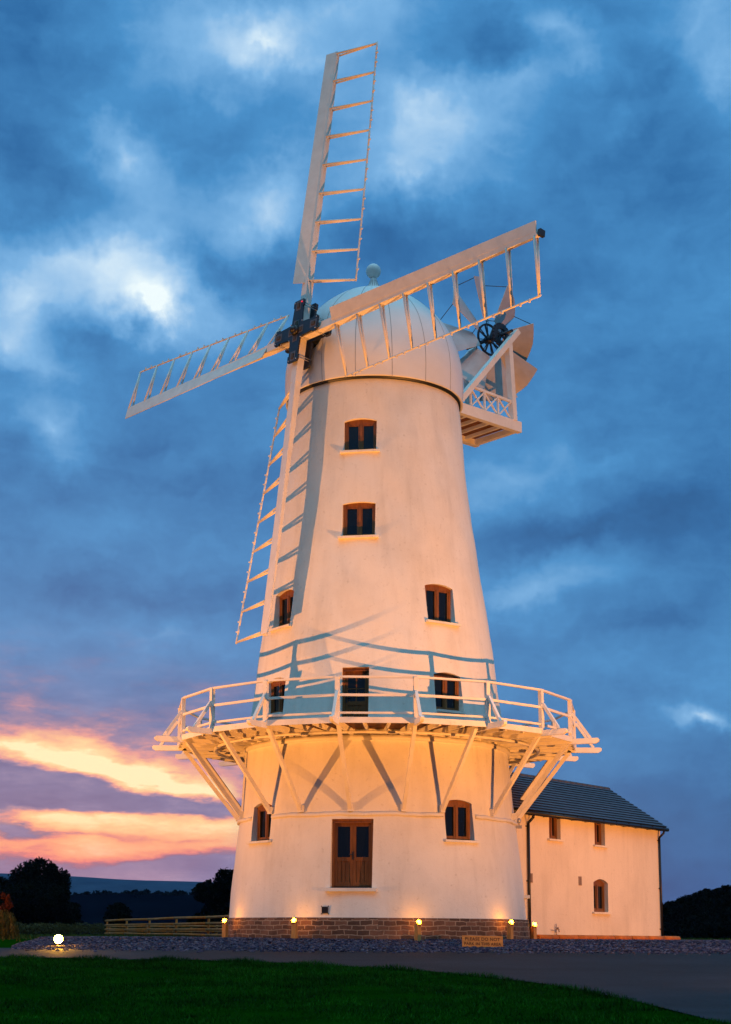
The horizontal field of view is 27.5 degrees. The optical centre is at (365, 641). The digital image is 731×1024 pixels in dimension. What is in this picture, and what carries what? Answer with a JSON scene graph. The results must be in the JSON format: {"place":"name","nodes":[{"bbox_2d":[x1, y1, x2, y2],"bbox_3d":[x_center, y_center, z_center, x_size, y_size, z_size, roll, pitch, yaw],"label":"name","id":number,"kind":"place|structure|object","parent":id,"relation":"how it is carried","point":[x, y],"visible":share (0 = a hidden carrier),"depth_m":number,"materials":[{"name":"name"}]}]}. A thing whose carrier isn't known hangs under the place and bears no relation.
{"place":"outdoors","nodes":[
{"label":"outdoors","id":0,"kind":"place"},
{"bbox_2d":[0,873,212,894],"bbox_3d":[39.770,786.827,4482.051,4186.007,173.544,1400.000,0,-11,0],"label":"hill","id":1,"kind":"structure","parent":0,"point":[79,885],"depth_m":4229.51,"materials":[{"name":"blue"}]},
{"bbox_2d":[0,935,730,1023],"bbox_3d":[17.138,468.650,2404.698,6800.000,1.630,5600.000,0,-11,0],"label":"ground","id":2,"kind":"structure","parent":0,"point":[6,943],"depth_m":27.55,"materials":[{"name":"plant"}]},
{"bbox_2d":[0,876,4,890],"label":"broadleaf tree","id":3,"kind":"object","parent":2,"relation":"on","point":[2,880],"visible":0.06,"depth_m":160.07,"materials":[{"name":"green plant"}]},
{"bbox_2d":[0,891,19,938],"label":"weeping shrub","id":4,"kind":"object","parent":2,"relation":"on","point":[7,927],"visible":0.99,"depth_m":45.95,"materials":[{"name":"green plant"}]},
{"bbox_2d":[0,857,73,934],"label":"broadleaf tree","id":5,"kind":"object","parent":2,"relation":"on","point":[35,890],"visible":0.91,"depth_m":147.02,"materials":[{"name":"green plant"}]},
{"bbox_2d":[61,901,83,928],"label":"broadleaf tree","id":6,"kind":"object","parent":2,"relation":"on","point":[76,914],"visible":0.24,"depth_m":155.55,"materials":[{"name":"green plant"}]},
{"bbox_2d":[13,921,196,935],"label":"field hedge","id":7,"kind":"object","parent":2,"relation":"on","point":[25,928],"visible":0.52,"depth_m":99.52,"materials":[{"name":"green plant"}]},
{"bbox_2d":[102,902,132,923],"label":"broadleaf tree","id":8,"kind":"object","parent":2,"relation":"on","point":[117,910],"visible":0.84,"depth_m":157.18,"materials":[{"name":"green plant"}]},
{"bbox_2d":[104,915,228,936],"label":"rail fence","id":9,"kind":"object","parent":2,"relation":"on","point":[208,923],"visible":0.78,"depth_m":70.34,"materials":[{"name":"brown wood"}]},
{"bbox_2d":[186,867,233,933],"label":"broadleaf tree","id":10,"kind":"object","parent":2,"relation":"on","point":[214,896],"visible":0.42,"depth_m":137.41,"materials":[{"name":"green plant"}]},
{"bbox_2d":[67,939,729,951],"bbox_3d":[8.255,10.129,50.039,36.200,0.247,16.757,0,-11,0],"label":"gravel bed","id":11,"kind":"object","parent":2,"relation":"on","point":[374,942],"visible":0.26,"depth_m":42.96,"materials":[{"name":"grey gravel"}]},
{"bbox_2d":[53,935,62,943],"bbox_3d":[-8.675,8.567,42.276,0.292,0.582,0.314,0,-11,0],"label":"floodlight","id":12,"kind":"object","parent":11,"relation":"on","point":[57,939],"visible":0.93,"depth_m":42.18,"materials":[{"name":"white glass"}]},
{"bbox_2d":[222,919,227,936],"bbox_3d":[-4.408,9.189,46.822,0.140,1.036,0.180,-7,-13,35],"label":"bollard light","id":13,"kind":"object","parent":11,"relation":"on","point":[224,928],"visible":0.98,"depth_m":46.83,"materials":[{"name":"beige wood"}]},
{"bbox_2d":[291,918,297,938],"bbox_3d":[-2.113,8.712,44.299,0.140,1.036,0.181,-5,-12,25],"label":"bollard light","id":14,"kind":"object","parent":11,"relation":"on","point":[294,928],"visible":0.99,"depth_m":44.30,"materials":[{"name":"beige wood"}]},
{"bbox_2d":[125,41,601,940],"bbox_3d":[-0.730,-5.337,50.346,17.396,31.681,18.098,0,-11,0],"label":"windmill","id":15,"kind":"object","parent":11,"relation":"on","point":[375,747],"visible":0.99,"depth_m":47.67,"materials":[{"name":"white paint"}]},
{"bbox_2d":[246,804,271,843],"bbox_3d":[-3.224,5.706,47.047,0.437,1.264,1.280,9,-14,-36],"label":"window","id":16,"kind":"structure","parent":15,"relation":"in","point":[263,819],"depth_m":47.30,"materials":[{"name":"brown wood"}]},
{"bbox_2d":[269,678,285,714],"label":"window","id":17,"kind":"structure","parent":15,"relation":"in","point":[277,687],"depth_m":48.26,"materials":[{"name":"brown wood"}]},
{"bbox_2d":[269,590,293,631],"bbox_3d":[-2.655,-1.050,48.908,0.478,1.344,1.280,8,-13,-35],"label":"window","id":18,"kind":"structure","parent":15,"relation":"in","point":[286,599],"depth_m":49.14,"materials":[{"name":"brown wood"}]},
{"bbox_2d":[324,819,376,891],"bbox_3d":[-0.402,6.413,45.016,1.560,2.176,0.566,-2,-11,10],"label":"door","id":19,"kind":"structure","parent":15,"relation":"in","point":[352,839],"depth_m":45.24,"materials":[{"name":"brown wood"}]},
{"bbox_2d":[342,667,368,716],"bbox_3d":[-0.290,1.762,46.623,0.860,1.930,0.137,-2,-11,9],"label":"door","id":20,"kind":"structure","parent":15,"relation":"in","point":[350,685],"depth_m":46.69,"materials":[{"name":"brown wood"}]},
{"bbox_2d":[337,503,378,538],"bbox_3d":[-0.210,-3.923,48.326,1.320,1.254,0.463,-1,-11,9],"label":"window","id":21,"kind":"structure","parent":15,"relation":"in","point":[358,518],"depth_m":48.51,"materials":[{"name":"brown wood"}]},
{"bbox_2d":[339,419,379,453],"bbox_3d":[-0.163,-6.770,49.195,1.320,1.214,0.415,-1,-11,9],"label":"window","id":22,"kind":"structure","parent":15,"relation":"in","point":[360,435],"depth_m":49.36,"materials":[{"name":"brown wood"}]},
{"bbox_2d":[425,585,460,626],"bbox_3d":[2.391,-1.196,47.992,1.320,1.344,0.488,7,-13,-32],"label":"window","id":23,"kind":"structure","parent":15,"relation":"in","point":[438,598],"depth_m":48.17,"materials":[{"name":"brown wood"}]},
{"bbox_2d":[434,673,465,713],"bbox_3d":[2.599,1.609,47.113,1.066,1.304,0.469,7,-13,-32],"label":"window","id":24,"kind":"structure","parent":15,"relation":"in","point":[442,687],"depth_m":47.27,"materials":[{"name":"brown wood"}]},
{"bbox_2d":[443,800,479,842],"bbox_3d":[2.874,5.516,46.004,1.300,1.314,0.451,7,-13,-32],"label":"window","id":25,"kind":"structure","parent":15,"relation":"in","point":[457,812],"depth_m":46.15,"materials":[{"name":"brown wood"}]},
{"bbox_2d":[414,920,420,940],"bbox_3d":[1.545,8.678,43.844,0.140,1.036,0.181,9,-14,-39],"label":"bollard light","id":26,"kind":"object","parent":11,"relation":"on","point":[417,931],"visible":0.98,"depth_m":43.85,"materials":[{"name":"beige wood"}]},
{"bbox_2d":[462,935,502,947],"bbox_3d":[3.317,8.574,42.417,1.161,0.490,0.128,0,-11,-1],"label":"notice board","id":27,"kind":"object","parent":11,"relation":"on","point":[482,941],"visible":1,"depth_m":42.41,"materials":[{"name":"brown wood"}]},
{"bbox_2d":[507,920,512,938],"bbox_3d":[4.441,9.031,45.724,0.181,1.036,0.140,-9,-14,40],"label":"bollard light","id":28,"kind":"object","parent":11,"relation":"on","point":[510,930],"visible":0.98,"depth_m":45.72,"materials":[{"name":"beige wood"}]},
{"bbox_2d":[531,922,536,938],"bbox_3d":[5.543,9.725,49.144,0.140,0.996,0.181,9,-14,-39],"label":"bollard light","id":29,"kind":"object","parent":11,"relation":"on","point":[534,931],"visible":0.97,"depth_m":49.15,"materials":[{"name":"beige wood"}]},
{"bbox_2d":[510,772,668,938],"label":"house","id":30,"kind":"structure","parent":11,"relation":"on","point":[590,858],"depth_m":54.52,"materials":[{"name":"white paint"}]},
{"bbox_2d":[547,817,564,841],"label":"window","id":31,"kind":"structure","parent":30,"relation":"in","point":[552,821],"depth_m":52.68,"materials":[{"name":"brown wood"}]},
{"bbox_2d":[593,823,608,847],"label":"window","id":32,"kind":"structure","parent":30,"relation":"in","point":[597,827],"depth_m":55.12,"materials":[{"name":"brown wood"}]},
{"bbox_2d":[592,880,611,913],"bbox_3d":[8.521,9.294,54.563,0.332,1.255,1.300,-8,-14,37],"label":"window","id":33,"kind":"structure","parent":30,"relation":"in","point":[599,899],"depth_m":54.75,"materials":[{"name":"brown wood"}]},
{"bbox_2d":[537,935,680,939],"bbox_3d":[8.936,10.701,54.022,0.200,0.225,10.371,-8,-14,37],"label":"log edging","id":34,"kind":"object","parent":11,"relation":"on","point":[603,937],"visible":0.6,"depth_m":53.36,"materials":[{"name":"brown wood"}]},
{"bbox_2d":[662,884,730,938],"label":"woodland","id":35,"kind":"object","parent":2,"relation":"on","point":[704,913],"visible":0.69,"depth_m":146.28,"materials":[{"name":"green plant"}]},
{"bbox_2d":[0,948,730,1022],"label":"road","id":36,"kind":"structure","parent":0,"point":[697,984],"depth_m":36.47,"materials":[{"name":"grey asphalt"}]},
{"bbox_2d":[0,0,730,904],"label":"sky","id":37,"kind":"structure","parent":0,"point":[155,155],"materials":[{"name":"blue"}]},
{"bbox_2d":[1,933,730,941],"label":"meadow grass","id":38,"kind":"structure","parent":0,"point":[28,936],"depth_m":61.40,"materials":[{"name":"green plant"}]},
{"bbox_2d":[2,936,730,954],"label":"slate gravel","id":39,"kind":"structure","parent":0,"point":[114,943],"depth_m":42.60,"materials":[{"name":"grey gravel"}]},
{"bbox_2d":[18,894,729,937],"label":"wooded hill","id":40,"kind":"structure","parent":0,"point":[93,908],"depth_m":486.01,"materials":[{"name":"green plant"}]},
{"bbox_2d":[72,888,192,904],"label":"ridge woodland","id":41,"kind":"object","parent":40,"relation":"on","point":[148,891],"visible":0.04,"depth_m":542.43,"materials":[{"name":"green plant"}]}
]}

